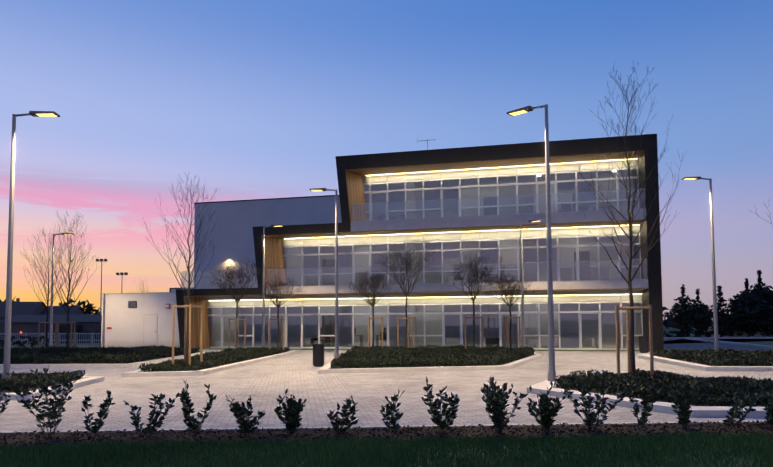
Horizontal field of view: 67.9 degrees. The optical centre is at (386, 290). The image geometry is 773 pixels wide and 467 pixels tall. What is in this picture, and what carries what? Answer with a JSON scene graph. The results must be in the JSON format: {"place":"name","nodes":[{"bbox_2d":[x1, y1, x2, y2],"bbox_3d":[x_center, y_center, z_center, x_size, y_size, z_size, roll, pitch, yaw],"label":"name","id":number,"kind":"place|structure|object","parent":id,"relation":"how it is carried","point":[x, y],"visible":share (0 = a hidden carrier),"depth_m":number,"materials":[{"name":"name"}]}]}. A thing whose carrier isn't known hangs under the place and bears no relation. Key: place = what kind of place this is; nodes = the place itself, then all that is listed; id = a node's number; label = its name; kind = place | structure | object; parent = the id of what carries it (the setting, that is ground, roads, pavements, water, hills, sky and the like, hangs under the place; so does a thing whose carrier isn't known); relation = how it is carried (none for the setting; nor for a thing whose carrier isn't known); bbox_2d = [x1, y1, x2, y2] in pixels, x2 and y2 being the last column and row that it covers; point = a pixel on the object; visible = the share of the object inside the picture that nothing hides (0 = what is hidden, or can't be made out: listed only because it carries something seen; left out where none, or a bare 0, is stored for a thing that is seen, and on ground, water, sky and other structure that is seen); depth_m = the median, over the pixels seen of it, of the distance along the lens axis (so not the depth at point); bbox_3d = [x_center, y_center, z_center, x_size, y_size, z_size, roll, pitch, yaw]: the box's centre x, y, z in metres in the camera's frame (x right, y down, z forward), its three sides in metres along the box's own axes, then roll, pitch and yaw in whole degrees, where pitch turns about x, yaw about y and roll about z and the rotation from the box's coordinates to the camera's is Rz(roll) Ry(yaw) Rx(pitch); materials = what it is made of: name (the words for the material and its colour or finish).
{"place":"outdoors","nodes":[
{"label":"outdoors","id":0,"kind":"place"},
{"bbox_2d":[0,350,772,430],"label":"plaza paving","id":1,"kind":"structure","parent":0,"point":[264,384],"depth_m":12.99,"materials":[{"name":"grey concrete"}]},
{"bbox_2d":[2,111,59,379],"bbox_3d":[-8.932,-1.040,14.323,1.216,6.940,0.339,0,-3,-4],"label":"street lamp","id":2,"kind":"object","parent":1,"relation":"on","point":[7,342],"visible":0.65,"depth_m":14.26,"materials":[{"name":"grey metal"}]},
{"bbox_2d":[38,321,56,347],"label":"stakes","id":3,"kind":"object","parent":1,"relation":"on","point":[45,322],"visible":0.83,"depth_m":28.05,"materials":[{"name":"brown wood"}]},
{"bbox_2d":[20,228,77,347],"bbox_3d":[-16.734,0.071,28.124,2.617,6.296,2.117,0,-3,1],"label":"tall tree","id":4,"kind":"object","parent":1,"relation":"on","point":[47,310],"visible":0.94,"depth_m":28.10,"materials":[{"name":"brown plant"}]},
{"bbox_2d":[0,376,103,400],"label":"curb","id":5,"kind":"structure","parent":1,"relation":"on","point":[85,381],"depth_m":13.57,"materials":[{"name":"concrete"}]},
{"bbox_2d":[0,369,85,392],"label":"bed shrubs","id":6,"kind":"object","parent":5,"relation":"on","point":[25,378],"visible":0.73,"depth_m":14.01,"materials":[{"name":"green plant"}]},
{"bbox_2d":[49,233,74,346],"bbox_3d":[-18.277,0.110,32.181,1.221,6.670,0.334,0,-3,-9],"label":"street lamp","id":7,"kind":"object","parent":1,"relation":"on","point":[51,320],"visible":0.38,"depth_m":32.03,"materials":[{"name":"grey metal"}]},
{"bbox_2d":[29,210,100,347],"bbox_3d":[-15.454,-0.340,27.377,2.751,7.023,3.184,-3,-4,40],"label":"tall tree","id":8,"kind":"object","parent":1,"relation":"on","point":[67,298],"visible":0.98,"depth_m":27.52,"materials":[{"name":"brown plant"}]},
{"bbox_2d":[57,321,74,347],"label":"stakes","id":9,"kind":"object","parent":1,"relation":"on","point":[58,322],"visible":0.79,"depth_m":27.24,"materials":[{"name":"brown wood"}]},
{"bbox_2d":[0,352,204,367],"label":"curb","id":10,"kind":"structure","parent":1,"relation":"on","point":[88,365],"depth_m":20.61,"materials":[{"name":"concrete"}]},
{"bbox_2d":[0,344,199,363],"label":"bed shrubs","id":11,"kind":"object","parent":10,"relation":"on","point":[81,355],"visible":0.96,"depth_m":22.87,"materials":[{"name":"green plant"}]},
{"bbox_2d":[144,172,217,364],"bbox_3d":[-6.641,-0.655,19.077,2.239,6.655,2.291,0,-3,1],"label":"tree","id":12,"kind":"object","parent":1,"relation":"on","point":[188,299],"visible":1,"depth_m":19.07,"materials":[{"name":"plant"}]},
{"bbox_2d":[172,304,202,364],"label":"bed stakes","id":13,"kind":"object","parent":1,"relation":"on","point":[190,306],"visible":0.77,"depth_m":18.81,"materials":[{"name":"brown wood"}]},
{"bbox_2d":[122,350,297,376],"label":"curb","id":14,"kind":"structure","parent":1,"relation":"on","point":[154,373],"depth_m":17.95,"materials":[{"name":"concrete"}]},
{"bbox_2d":[138,346,289,371],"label":"bed shrubs","id":15,"kind":"object","parent":14,"relation":"on","point":[227,356],"visible":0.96,"depth_m":20.59,"materials":[{"name":"green plant"}]},
{"bbox_2d":[269,318,283,349],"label":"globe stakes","id":16,"kind":"object","parent":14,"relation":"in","point":[270,319],"visible":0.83,"depth_m":28.39,"materials":[{"name":"brown wood"}]},
{"bbox_2d":[228,318,245,348],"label":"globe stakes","id":17,"kind":"object","parent":1,"relation":"on","point":[236,319],"visible":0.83,"depth_m":27.72,"materials":[{"name":"brown wood"}]},
{"bbox_2d":[204,257,273,348],"bbox_3d":[-6.978,0.712,27.534,3.148,4.834,3.151,0,-3,1],"label":"globe tree","id":18,"kind":"object","parent":1,"relation":"on","point":[231,283],"visible":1,"depth_m":27.58,"materials":[{"name":"brown plant"}]},
{"bbox_2d":[261,225,283,346],"bbox_3d":[-5.992,-0.087,29.901,1.221,6.670,0.334,-1,-3,12],"label":"street lamp","id":19,"kind":"object","parent":1,"relation":"on","point":[263,321],"visible":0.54,"depth_m":29.93,"materials":[{"name":"grey metal"}]},
{"bbox_2d":[256,275,304,349],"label":"globe tree","id":20,"kind":"object","parent":1,"relation":"on","point":[277,292],"visible":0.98,"depth_m":28.59,"materials":[{"name":"brown plant"}]},
{"bbox_2d":[313,344,323,366],"bbox_3d":[-2.436,2.326,20.547,0.430,0.805,0.430,0,-3,1],"label":"litter bin","id":21,"kind":"object","parent":1,"relation":"on","point":[318,355],"visible":0.96,"depth_m":20.38,"materials":[{"name":"grey metal"}]},
{"bbox_2d":[318,352,541,373],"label":"curb","id":22,"kind":"structure","parent":1,"relation":"on","point":[326,369],"depth_m":18.32,"materials":[{"name":"concrete"}]},
{"bbox_2d":[310,188,338,358],"bbox_3d":[-2.397,-0.604,22.545,1.216,6.870,0.339,-1,-3,6],"label":"street lamp","id":23,"kind":"object","parent":22,"relation":"in","point":[336,355],"visible":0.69,"depth_m":22.46,"materials":[{"name":"grey metal"}]},
{"bbox_2d":[348,270,401,346],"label":"globe tree","id":24,"kind":"object","parent":22,"relation":"on","point":[373,285],"visible":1,"depth_m":27.21,"materials":[{"name":"brown plant"}]},
{"bbox_2d":[368,317,382,347],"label":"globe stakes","id":25,"kind":"object","parent":22,"relation":"in","point":[369,318],"visible":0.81,"depth_m":27.15,"materials":[{"name":"brown wood"}]},
{"bbox_2d":[397,317,413,347],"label":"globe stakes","id":26,"kind":"object","parent":22,"relation":"in","point":[407,318],"visible":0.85,"depth_m":27.01,"materials":[{"name":"brown wood"}]},
{"bbox_2d":[373,235,439,346],"bbox_3d":[1.016,0.212,27.171,3.186,5.698,3.660,0,-3,1],"label":"globe tree","id":27,"kind":"object","parent":22,"relation":"on","point":[406,269],"visible":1,"depth_m":26.91,"materials":[{"name":"brown plant"}]},
{"bbox_2d":[330,345,534,368],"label":"bed shrubs","id":28,"kind":"object","parent":22,"relation":"on","point":[377,356],"visible":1,"depth_m":20.28,"materials":[{"name":"green plant"}]},
{"bbox_2d":[439,251,498,348],"bbox_3d":[3.756,0.577,26.204,2.761,4.830,3.172,0,-3,1],"label":"globe tree","id":29,"kind":"object","parent":22,"relation":"on","point":[471,280],"visible":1,"depth_m":26.24,"materials":[{"name":"brown plant"}]},
{"bbox_2d":[464,316,482,347],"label":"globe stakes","id":30,"kind":"object","parent":22,"relation":"on","point":[465,317],"visible":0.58,"depth_m":26.01,"materials":[{"name":"brown wood"}]},
{"bbox_2d":[477,266,538,347],"bbox_3d":[5.442,0.899,26.065,2.764,4.152,2.168,0,-3,1],"label":"globe tree","id":31,"kind":"object","parent":22,"relation":"on","point":[504,283],"visible":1,"depth_m":25.84,"materials":[{"name":"brown plant"}]},
{"bbox_2d":[503,316,520,347],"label":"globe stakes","id":32,"kind":"object","parent":22,"relation":"on","point":[506,317],"visible":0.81,"depth_m":25.82,"materials":[{"name":"brown wood"}]},
{"bbox_2d":[520,220,541,347],"bbox_3d":[7.165,-0.193,28.492,1.213,6.570,0.340,-3,-4,36],"label":"street lamp","id":33,"kind":"object","parent":1,"relation":"on","point":[522,313],"visible":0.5,"depth_m":28.69,"materials":[{"name":"grey metal"}]},
{"bbox_2d":[507,104,555,380],"bbox_3d":[3.707,-1.172,14.509,1.216,7.070,0.338,-3,-4,43],"label":"street lamp","id":34,"kind":"object","parent":1,"relation":"on","point":[551,349],"visible":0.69,"depth_m":14.16,"materials":[{"name":"grey metal"}]},
{"bbox_2d":[639,336,648,352],"bbox_3d":[12.403,2.617,27.659,0.430,0.805,0.430,0,-3,1],"label":"litter bin","id":35,"kind":"object","parent":1,"relation":"on","point":[643,345],"visible":0.96,"depth_m":27.50,"materials":[{"name":"grey metal"}]},
{"bbox_2d":[527,379,769,417],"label":"curb","id":36,"kind":"structure","parent":1,"relation":"on","point":[663,405],"depth_m":10.18,"materials":[{"name":"concrete"}]},
{"bbox_2d":[578,61,686,375],"bbox_3d":[5.800,-1.632,13.655,2.637,7.871,2.017,-3,-4,40],"label":"bare tree","id":37,"kind":"object","parent":36,"relation":"on","point":[629,283],"visible":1,"depth_m":13.56,"materials":[{"name":"plant"}]},
{"bbox_2d":[615,305,653,377],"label":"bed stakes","id":38,"kind":"object","parent":36,"relation":"on","point":[627,308],"visible":0.85,"depth_m":13.31,"materials":[{"name":"brown wood"}]},
{"bbox_2d":[554,368,772,406],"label":"bed shrubs","id":39,"kind":"object","parent":36,"relation":"on","point":[717,391],"visible":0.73,"depth_m":11.60,"materials":[{"name":"green plant"}]},
{"bbox_2d":[682,176,718,351],"bbox_3d":[12.402,-0.875,22.536,1.212,7.230,0.340,0,-3,1],"label":"street lamp","id":40,"kind":"object","parent":1,"relation":"on","point":[716,344],"visible":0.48,"depth_m":22.49,"materials":[{"name":"grey metal"}]},
{"bbox_2d":[637,354,772,370],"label":"curb","id":41,"kind":"structure","parent":1,"relation":"on","point":[685,363],"depth_m":18.21,"materials":[{"name":"concrete"}]},
{"bbox_2d":[653,348,772,365],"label":"bed shrubs","id":42,"kind":"object","parent":41,"relation":"on","point":[723,357],"visible":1,"depth_m":20.14,"materials":[{"name":"green plant"}]},
{"bbox_2d":[0,0,772,319],"label":"sky","id":43,"kind":"structure","parent":0,"point":[256,99],"materials":[{"name":"blue"}]},
{"bbox_2d":[0,320,772,466],"bbox_3d":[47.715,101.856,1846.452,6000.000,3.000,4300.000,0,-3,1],"label":"ground","id":44,"kind":"structure","parent":0,"point":[768,343],"depth_m":6.97,"materials":[{"name":"green plant"}]},
{"bbox_2d":[0,298,46,334],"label":"house","id":45,"kind":"structure","parent":44,"relation":"on","point":[27,308],"depth_m":88.39,"materials":[{"name":"paint"}]},
{"bbox_2d":[0,335,52,346],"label":"hedge","id":46,"kind":"object","parent":44,"relation":"on","point":[21,344],"visible":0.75,"depth_m":38.98,"materials":[{"name":"green plant"}]},
{"bbox_2d":[0,332,100,343],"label":"white fence","id":47,"kind":"object","parent":44,"relation":"on","point":[77,340],"visible":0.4,"depth_m":52.00,"materials":[{"name":"grey metal"}]},
{"bbox_2d":[0,314,101,343],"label":"shed","id":48,"kind":"structure","parent":44,"relation":"on","point":[29,323],"depth_m":70.84,"materials":[{"name":"paint"}]},
{"bbox_2d":[40,302,86,314],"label":"house","id":49,"kind":"structure","parent":44,"relation":"on","point":[74,310],"depth_m":92.58,"materials":[{"name":"paint"}]},
{"bbox_2d":[59,325,100,343],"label":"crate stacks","id":50,"kind":"object","parent":44,"relation":"on","point":[63,328],"visible":0.19,"depth_m":69.71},
{"bbox_2d":[96,259,106,313],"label":"floodlight mast","id":51,"kind":"object","parent":44,"relation":"on","point":[101,260],"visible":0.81,"depth_m":96.30,"materials":[{"name":"grey metal"}]},
{"bbox_2d":[116,272,127,292],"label":"floodlight mast","id":52,"kind":"object","parent":44,"relation":"on","point":[122,273],"visible":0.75,"depth_m":94.11,"materials":[{"name":"grey metal"}]},
{"bbox_2d":[101,134,663,350],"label":"office building","id":53,"kind":"structure","parent":44,"relation":"on","point":[305,221],"depth_m":33.14,"materials":[{"name":"glass"}]},
{"bbox_2d":[102,294,157,346],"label":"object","id":54,"kind":"object","parent":53,"relation":"attached to","point":[150,329],"visible":0.92,"depth_m":35.17,"materials":[{"name":"silver metal"}]},
{"bbox_2d":[182,169,646,347],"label":"windows","id":55,"kind":"structure","parent":53,"relation":"attached to","point":[527,210],"depth_m":32.25,"materials":[{"name":"clear glass"}]},
{"bbox_2d":[0,420,766,433],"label":"kerb","id":56,"kind":"structure","parent":44,"relation":"on","point":[351,427],"depth_m":8.59,"materials":[{"name":"concrete"}]},
{"bbox_2d":[0,423,772,446],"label":"mulch strip","id":57,"kind":"object","parent":44,"relation":"on","point":[527,433],"depth_m":8.15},
{"bbox_2d":[0,372,19,419],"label":"young hedge plant","id":58,"kind":"object","parent":57,"relation":"in","point":[2,385],"depth_m":8.14,"materials":[{"name":"green plant"}]},
{"bbox_2d":[13,364,80,436],"bbox_3d":[-4.670,1.553,8.057,0.840,1.044,0.775,0,-3,1],"label":"young hedge plant","id":59,"kind":"object","parent":57,"relation":"on","point":[44,414],"depth_m":7.97,"materials":[{"name":"green plant"}]},
{"bbox_2d":[82,390,114,438],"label":"young hedge plant","id":60,"kind":"object","parent":57,"relation":"on","point":[100,414],"depth_m":7.94,"materials":[{"name":"green plant"}]},
{"bbox_2d":[123,388,183,438],"bbox_3d":[-3.238,1.697,7.851,0.790,0.720,0.561,2,-4,-34],"label":"young hedge plant","id":61,"kind":"object","parent":57,"relation":"on","point":[154,423],"depth_m":7.90,"materials":[{"name":"green plant"}]},
{"bbox_2d":[179,378,216,438],"bbox_3d":[-2.602,1.627,7.921,0.530,0.856,0.249,1,-3,-28],"label":"young hedge plant","id":62,"kind":"object","parent":57,"relation":"on","point":[189,404],"depth_m":7.88,"materials":[{"name":"green plant"}]},
{"bbox_2d":[226,395,265,434],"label":"young hedge plant","id":63,"kind":"object","parent":57,"relation":"on","point":[244,414],"depth_m":7.92,"materials":[{"name":"green plant"}]},
{"bbox_2d":[274,388,306,434],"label":"young hedge plant","id":64,"kind":"object","parent":57,"relation":"on","point":[291,414],"depth_m":8.07,"materials":[{"name":"green plant"}]},
{"bbox_2d":[326,395,358,436],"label":"young hedge plant","id":65,"kind":"object","parent":57,"relation":"on","point":[339,421],"depth_m":7.96,"materials":[{"name":"green plant"}]},
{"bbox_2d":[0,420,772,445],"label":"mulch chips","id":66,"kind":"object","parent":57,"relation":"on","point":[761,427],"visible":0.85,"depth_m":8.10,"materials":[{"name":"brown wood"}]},
{"bbox_2d":[379,389,404,434],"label":"young hedge plant","id":67,"kind":"object","parent":57,"relation":"on","point":[398,415],"depth_m":8.06,"materials":[{"name":"green plant"}]},
{"bbox_2d":[421,376,459,434],"bbox_3d":[0.792,1.612,8.068,0.613,0.863,0.402,0,-3,-14],"label":"young hedge plant","id":68,"kind":"object","parent":57,"relation":"on","point":[437,414],"depth_m":8.03,"materials":[{"name":"green plant"}]},
{"bbox_2d":[480,375,532,434],"bbox_3d":[1.617,1.620,8.123,0.570,0.843,0.816,1,-3,-24],"label":"young hedge plant","id":69,"kind":"object","parent":57,"relation":"in","point":[493,398],"depth_m":8.02,"materials":[{"name":"green plant"}]},
{"bbox_2d":[527,381,565,429],"bbox_3d":[2.337,1.694,8.428,0.578,0.719,0.323,0,-3,1],"label":"young hedge plant","id":70,"kind":"object","parent":57,"relation":"on","point":[553,410],"depth_m":8.37,"materials":[{"name":"green plant"}]},
{"bbox_2d":[557,369,632,429],"bbox_3d":[3.054,1.590,8.352,1.007,0.910,0.850,0,-3,1],"label":"young hedge plant","id":71,"kind":"object","parent":57,"relation":"on","point":[592,416],"depth_m":8.27,"materials":[{"name":"green plant"}]},
{"bbox_2d":[626,368,658,430],"bbox_3d":[3.721,1.577,8.290,0.501,0.917,0.255,0,-3,1],"label":"young hedge plant","id":72,"kind":"object","parent":57,"relation":"on","point":[644,403],"depth_m":8.30,"materials":[{"name":"green plant"}]},
{"bbox_2d":[662,386,694,428],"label":"young hedge plant","id":73,"kind":"object","parent":57,"relation":"on","point":[683,400],"depth_m":8.36,"materials":[{"name":"green plant"}]},
{"bbox_2d":[722,386,759,429],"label":"young hedge plant","id":74,"kind":"object","parent":57,"relation":"on","point":[738,398],"depth_m":8.17,"materials":[{"name":"green plant"}]},
{"bbox_2d":[759,378,772,429],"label":"young hedge plant","id":75,"kind":"object","parent":57,"relation":"on","point":[769,410],"depth_m":8.23,"materials":[{"name":"green plant"}]},
{"bbox_2d":[0,298,772,330],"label":"distant treeline","id":76,"kind":"object","parent":44,"relation":"on","point":[667,324],"visible":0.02,"depth_m":220.92,"materials":[{"name":"green plant"}]},
{"bbox_2d":[665,284,703,336],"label":"conifer","id":77,"kind":"object","parent":44,"relation":"on","point":[687,323],"depth_m":117.41,"materials":[{"name":"green plant"}]},
{"bbox_2d":[691,289,712,336],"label":"conifer","id":78,"kind":"object","parent":44,"relation":"on","point":[702,322],"depth_m":119.26,"materials":[{"name":"green plant"}]},
{"bbox_2d":[663,329,772,336],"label":"hedge","id":79,"kind":"object","parent":44,"relation":"on","point":[768,334],"visible":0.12,"depth_m":126.61,"materials":[{"name":"green plant"}]},
{"bbox_2d":[706,286,733,336],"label":"conifer","id":80,"kind":"object","parent":44,"relation":"on","point":[724,319],"depth_m":118.55,"materials":[{"name":"green plant"}]},
{"bbox_2d":[708,323,761,336],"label":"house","id":81,"kind":"structure","parent":44,"relation":"on","point":[735,334],"depth_m":120.30,"materials":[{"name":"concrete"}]},
{"bbox_2d":[722,278,772,336],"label":"conifer","id":82,"kind":"object","parent":44,"relation":"on","point":[749,310],"depth_m":116.07,"materials":[{"name":"green plant"}]},
{"bbox_2d":[730,270,772,336],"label":"conifer","id":83,"kind":"object","parent":44,"relation":"on","point":[766,294],"depth_m":119.14,"materials":[{"name":"green plant"}]},
{"bbox_2d":[664,339,772,350],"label":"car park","id":84,"kind":"structure","parent":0,"point":[680,344],"depth_m":35.14,"materials":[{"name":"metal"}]},
{"bbox_2d":[664,337,772,348],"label":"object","id":85,"kind":"object","parent":84,"relation":"on","point":[705,339],"visible":0.3,"depth_m":44.44,"materials":[{"name":"concrete"}]}
]}

